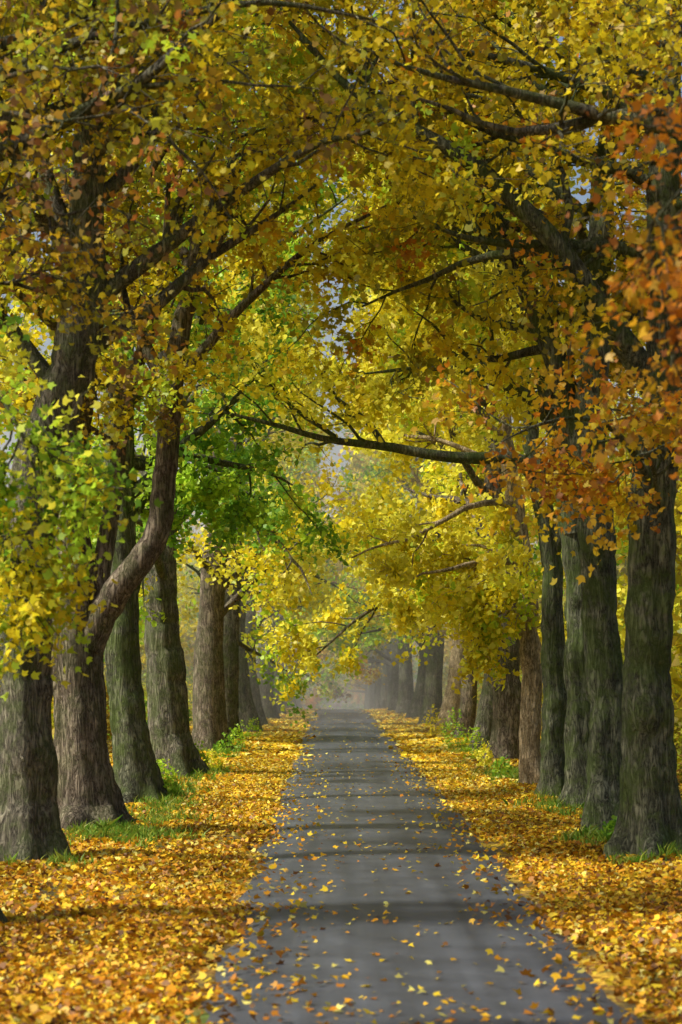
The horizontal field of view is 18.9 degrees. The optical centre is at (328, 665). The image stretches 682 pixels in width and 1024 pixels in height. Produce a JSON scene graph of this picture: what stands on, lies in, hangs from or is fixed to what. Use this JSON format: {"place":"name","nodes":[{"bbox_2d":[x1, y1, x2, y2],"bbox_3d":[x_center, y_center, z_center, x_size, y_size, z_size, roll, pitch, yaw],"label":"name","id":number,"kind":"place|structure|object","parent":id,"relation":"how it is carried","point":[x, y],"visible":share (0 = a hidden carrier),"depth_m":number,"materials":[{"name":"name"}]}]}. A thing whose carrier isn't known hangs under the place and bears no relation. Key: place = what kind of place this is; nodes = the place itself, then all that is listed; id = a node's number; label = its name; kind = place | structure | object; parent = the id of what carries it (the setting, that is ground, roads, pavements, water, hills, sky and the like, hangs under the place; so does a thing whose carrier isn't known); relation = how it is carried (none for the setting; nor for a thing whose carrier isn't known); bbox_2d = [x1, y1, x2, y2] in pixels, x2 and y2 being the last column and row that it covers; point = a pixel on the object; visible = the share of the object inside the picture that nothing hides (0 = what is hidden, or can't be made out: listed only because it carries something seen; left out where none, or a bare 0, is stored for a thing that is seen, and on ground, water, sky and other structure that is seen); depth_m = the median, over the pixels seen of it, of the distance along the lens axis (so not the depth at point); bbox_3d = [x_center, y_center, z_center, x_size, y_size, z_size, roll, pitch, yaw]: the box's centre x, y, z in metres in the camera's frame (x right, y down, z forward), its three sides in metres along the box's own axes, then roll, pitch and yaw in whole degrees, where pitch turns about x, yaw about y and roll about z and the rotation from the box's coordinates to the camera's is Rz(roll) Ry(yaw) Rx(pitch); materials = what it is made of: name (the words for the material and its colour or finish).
{"place":"outdoors","nodes":[
{"label":"outdoors","id":0,"kind":"place"},
{"bbox_2d":[0,699,681,1023],"bbox_3d":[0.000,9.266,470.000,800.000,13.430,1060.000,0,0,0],"label":"ground","id":1,"kind":"structure","parent":0,"point":[598,977],"depth_m":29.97,"materials":[{"name":"plant"}]},
{"bbox_2d":[0,0,181,124],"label":"maple tree","id":2,"kind":"object","parent":1,"relation":"on","point":[177,6],"visible":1,"depth_m":16.91,"materials":[{"name":"yellow plant"}]},
{"bbox_2d":[6,10,325,776],"bbox_3d":[-5.599,-9.079,62.167,11.059,25.527,15.492,0,0,0],"label":"maple tree","id":3,"kind":"object","parent":1,"relation":"on","point":[171,738],"visible":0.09,"depth_m":60.62,"materials":[{"name":"plant"}]},
{"bbox_2d":[0,6,394,802],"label":"maple tree","id":4,"kind":"object","parent":1,"relation":"on","point":[136,772],"visible":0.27,"depth_m":49.63,"materials":[{"name":"green plant"}]},
{"bbox_2d":[0,0,423,922],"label":"maple tree","id":5,"kind":"object","parent":1,"relation":"on","point":[42,36],"visible":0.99,"depth_m":25.43,"materials":[{"name":"yellow plant"}]},
{"bbox_2d":[0,0,456,829],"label":"maple tree","id":6,"kind":"object","parent":1,"relation":"on","point":[88,788],"visible":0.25,"depth_m":39.56,"materials":[{"name":"yellow plant"}]},
{"bbox_2d":[176,233,339,738],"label":"maple tree","id":7,"kind":"object","parent":1,"relation":"on","point":[232,642],"visible":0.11,"depth_m":88.23,"materials":[{"name":"yellow plant"}]},
{"bbox_2d":[177,231,355,731],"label":"maple tree","id":8,"kind":"object","parent":1,"relation":"on","point":[247,709],"visible":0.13,"depth_m":99.43,"materials":[{"name":"yellow plant"}]},
{"bbox_2d":[176,124,369,750],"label":"maple tree","id":9,"kind":"object","parent":1,"relation":"on","point":[210,724],"visible":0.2,"depth_m":77.37,"materials":[{"name":"yellow plant"}]},
{"bbox_2d":[0,0,546,861],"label":"maple tree","id":10,"kind":"object","parent":1,"relation":"on","point":[30,824],"visible":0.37,"depth_m":33.74,"materials":[{"name":"yellow plant"}]},
{"bbox_2d":[207,341,385,725],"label":"maple tree","id":11,"kind":"object","parent":1,"relation":"on","point":[254,684],"visible":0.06,"depth_m":111.65,"materials":[{"name":"yellow plant"}]},
{"bbox_2d":[256,640,338,698],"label":"maple tree","id":12,"kind":"object","parent":1,"relation":"on","point":[321,684],"visible":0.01,"depth_m":199.28,"materials":[{"name":"yellow plant"}]},
{"bbox_2d":[256,461,357,672],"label":"maple tree","id":13,"kind":"object","parent":1,"relation":"on","point":[323,594],"depth_m":146.99,"materials":[{"name":"yellow plant"}]},
{"bbox_2d":[257,285,360,718],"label":"maple tree","id":14,"kind":"object","parent":1,"relation":"on","point":[270,710],"visible":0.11,"depth_m":123.55,"materials":[{"name":"yellow plant"}]},
{"bbox_2d":[294,648,324,708],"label":"maple tree","id":15,"kind":"object","parent":1,"relation":"on","point":[312,701],"visible":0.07,"depth_m":211.22,"materials":[{"name":"grey plant"}]},
{"bbox_2d":[284,468,342,707],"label":"maple tree","id":16,"kind":"object","parent":1,"relation":"on","point":[325,668],"visible":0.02,"depth_m":171.10,"materials":[{"name":"yellow plant"}]},
{"bbox_2d":[302,691,326,709],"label":"maple tree","id":17,"kind":"object","parent":1,"relation":"on","point":[321,708],"visible":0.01,"depth_m":241.88,"materials":[{"name":"grey plant"}]},
{"bbox_2d":[281,472,351,707],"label":"maple tree","id":18,"kind":"object","parent":1,"relation":"on","point":[335,696],"visible":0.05,"depth_m":161.13,"materials":[{"name":"yellow plant"}]},
{"bbox_2d":[297,663,345,707],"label":"maple tree","id":19,"kind":"object","parent":1,"relation":"on","point":[300,701],"depth_m":225.03,"materials":[{"name":"grey plant"}]},
{"bbox_2d":[305,686,338,708],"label":"maple tree","id":20,"kind":"object","parent":1,"relation":"on","point":[323,699],"visible":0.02,"depth_m":239.34,"materials":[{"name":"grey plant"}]},
{"bbox_2d":[108,708,540,761],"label":"fallen leaves far verge","id":21,"kind":"structure","parent":1,"relation":"on","point":[279,738],"depth_m":91.20,"materials":[{"name":"yellow plant"}]},
{"bbox_2d":[156,704,616,839],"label":"verge saplings","id":22,"kind":"object","parent":21,"relation":"on","point":[174,786],"visible":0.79,"depth_m":70.62,"materials":[{"name":"green plant"}]},
{"bbox_2d":[290,476,367,706],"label":"maple tree","id":23,"kind":"object","parent":1,"relation":"on","point":[325,501],"depth_m":181.61,"materials":[{"name":"yellow plant"}]},
{"bbox_2d":[272,375,386,713],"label":"maple tree","id":24,"kind":"object","parent":1,"relation":"on","point":[377,673],"visible":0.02,"depth_m":136.88,"materials":[{"name":"yellow plant"}]},
{"bbox_2d":[311,675,366,708],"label":"maple tree","id":25,"kind":"object","parent":1,"relation":"on","point":[361,691],"visible":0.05,"depth_m":249.16,"materials":[{"name":"grey plant"}]},
{"bbox_2d":[2,373,681,717],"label":"background tree crowns","id":26,"kind":"object","parent":1,"relation":"on","point":[187,642],"visible":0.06,"depth_m":85.29,"materials":[{"name":"yellow plant"}]},
{"bbox_2d":[4,737,681,868],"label":"grass","id":27,"kind":"structure","parent":1,"relation":"on","point":[132,829],"depth_m":39.69,"materials":[{"name":"green plant"}]},
{"bbox_2d":[309,559,380,708],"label":"maple tree","id":28,"kind":"object","parent":1,"relation":"on","point":[377,690],"visible":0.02,"depth_m":190.64,"materials":[{"name":"grey plant"}]},
{"bbox_2d":[329,553,374,708],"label":"maple tree","id":29,"kind":"object","parent":1,"relation":"on","point":[372,688],"depth_m":215.78,"materials":[{"name":"grey plant"}]},
{"bbox_2d":[334,655,370,708],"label":"maple tree","id":30,"kind":"object","parent":1,"relation":"on","point":[368,692],"visible":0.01,"depth_m":235.77,"materials":[{"name":"grey plant"}]},
{"bbox_2d":[337,590,373,689],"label":"maple tree","id":31,"kind":"object","parent":1,"relation":"on","point":[352,683],"depth_m":204.74,"materials":[{"name":"yellow plant"}]},
{"bbox_2d":[324,429,398,710],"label":"maple tree","id":32,"kind":"object","parent":1,"relation":"on","point":[394,682],"visible":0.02,"depth_m":148.53,"materials":[{"name":"yellow plant"}]},
{"bbox_2d":[338,434,389,708],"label":"maple tree","id":33,"kind":"object","parent":1,"relation":"on","point":[385,670],"visible":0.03,"depth_m":171.57,"materials":[{"name":"grey plant"}]},
{"bbox_2d":[51,561,681,774],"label":"roadside shrubs","id":34,"kind":"object","parent":1,"relation":"on","point":[677,723],"visible":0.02,"depth_m":90.31,"materials":[{"name":"green plant"}]},
{"bbox_2d":[330,450,409,707],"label":"maple tree","id":35,"kind":"object","parent":1,"relation":"on","point":[385,663],"visible":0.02,"depth_m":161.82,"materials":[{"name":"yellow plant"}]},
{"bbox_2d":[299,286,450,724],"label":"maple tree","id":36,"kind":"object","parent":1,"relation":"on","point":[433,683],"visible":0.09,"depth_m":111.62,"materials":[{"name":"yellow plant"}]},
{"bbox_2d":[306,402,447,713],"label":"maple tree","id":37,"kind":"object","parent":1,"relation":"on","point":[406,691],"visible":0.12,"depth_m":136.62,"materials":[{"name":"yellow plant"}]},
{"bbox_2d":[310,366,448,717],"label":"maple tree","id":38,"kind":"object","parent":1,"relation":"on","point":[414,708],"visible":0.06,"depth_m":123.52,"materials":[{"name":"yellow plant"}]},
{"bbox_2d":[361,587,415,676],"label":"maple tree","id":39,"kind":"object","parent":1,"relation":"on","point":[414,671],"visible":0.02,"depth_m":184.39,"materials":[{"name":"yellow plant"}]},
{"bbox_2d":[148,1,648,796],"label":"maple tree","id":40,"kind":"object","parent":1,"relation":"on","point":[552,759],"visible":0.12,"depth_m":50.15,"materials":[{"name":"yellow plant"}]},
{"bbox_2d":[257,55,546,759],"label":"maple tree","id":41,"kind":"object","parent":1,"relation":"on","point":[504,736],"visible":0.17,"depth_m":68.52,"materials":[{"name":"yellow plant"}]},
{"bbox_2d":[172,0,681,858],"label":"maple tree","id":42,"kind":"object","parent":1,"relation":"on","point":[648,820],"visible":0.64,"depth_m":34.52,"materials":[{"name":"yellow plant"}]},
{"bbox_2d":[321,314,542,730],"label":"maple tree","id":43,"kind":"object","parent":1,"relation":"on","point":[451,698],"visible":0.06,"depth_m":100.82,"materials":[{"name":"yellow plant"}]},
{"bbox_2d":[186,478,680,709],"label":"distant trees","id":44,"kind":"object","parent":1,"relation":"on","point":[356,699],"depth_m":282.03,"materials":[{"name":"grey plant"}]},
{"bbox_2d":[328,229,539,749],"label":"maple tree","id":45,"kind":"object","parent":1,"relation":"on","point":[484,717],"visible":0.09,"depth_m":78.62,"materials":[{"name":"yellow plant"}]},
{"bbox_2d":[310,15,565,783],"bbox_3d":[3.417,-7.469,56.054,7.218,22.114,10.493,0,0,11],"label":"maple tree","id":46,"kind":"object","parent":1,"relation":"on","point":[478,579],"visible":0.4,"depth_m":54.18,"materials":[{"name":"yellow plant"}]},
{"bbox_2d":[320,262,566,737],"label":"maple tree","id":47,"kind":"object","parent":1,"relation":"on","point":[468,706],"visible":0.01,"depth_m":89.60,"materials":[{"name":"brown plant"}]},
{"bbox_2d":[241,0,681,831],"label":"maple tree","id":48,"kind":"object","parent":1,"relation":"on","point":[603,668],"visible":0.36,"depth_m":38.37,"materials":[{"name":"yellow plant"}]},
{"bbox_2d":[284,0,647,806],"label":"maple tree","id":49,"kind":"object","parent":1,"relation":"on","point":[576,724],"visible":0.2,"depth_m":46.37,"materials":[{"name":"yellow plant"}]},
{"bbox_2d":[277,0,681,205],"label":"maple tree","id":50,"kind":"object","parent":1,"relation":"on","point":[664,24],"visible":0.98,"depth_m":27.36,"materials":[{"name":"yellow plant"}]},
{"bbox_2d":[554,36,681,484],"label":"oak tree","id":51,"kind":"object","parent":1,"relation":"on","point":[671,271],"visible":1,"depth_m":18.16,"materials":[{"name":"orange plant"}]},
{"bbox_2d":[0,0,681,692],"label":"sky","id":52,"kind":"structure","parent":0,"point":[336,449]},
{"bbox_2d":[201,709,643,1023],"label":"road","id":53,"kind":"structure","parent":0,"point":[470,943],"depth_m":26.07,"materials":[{"name":"grey asphalt"}]},
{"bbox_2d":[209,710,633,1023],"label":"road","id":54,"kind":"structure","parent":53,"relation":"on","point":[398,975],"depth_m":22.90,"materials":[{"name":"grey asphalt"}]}
]}

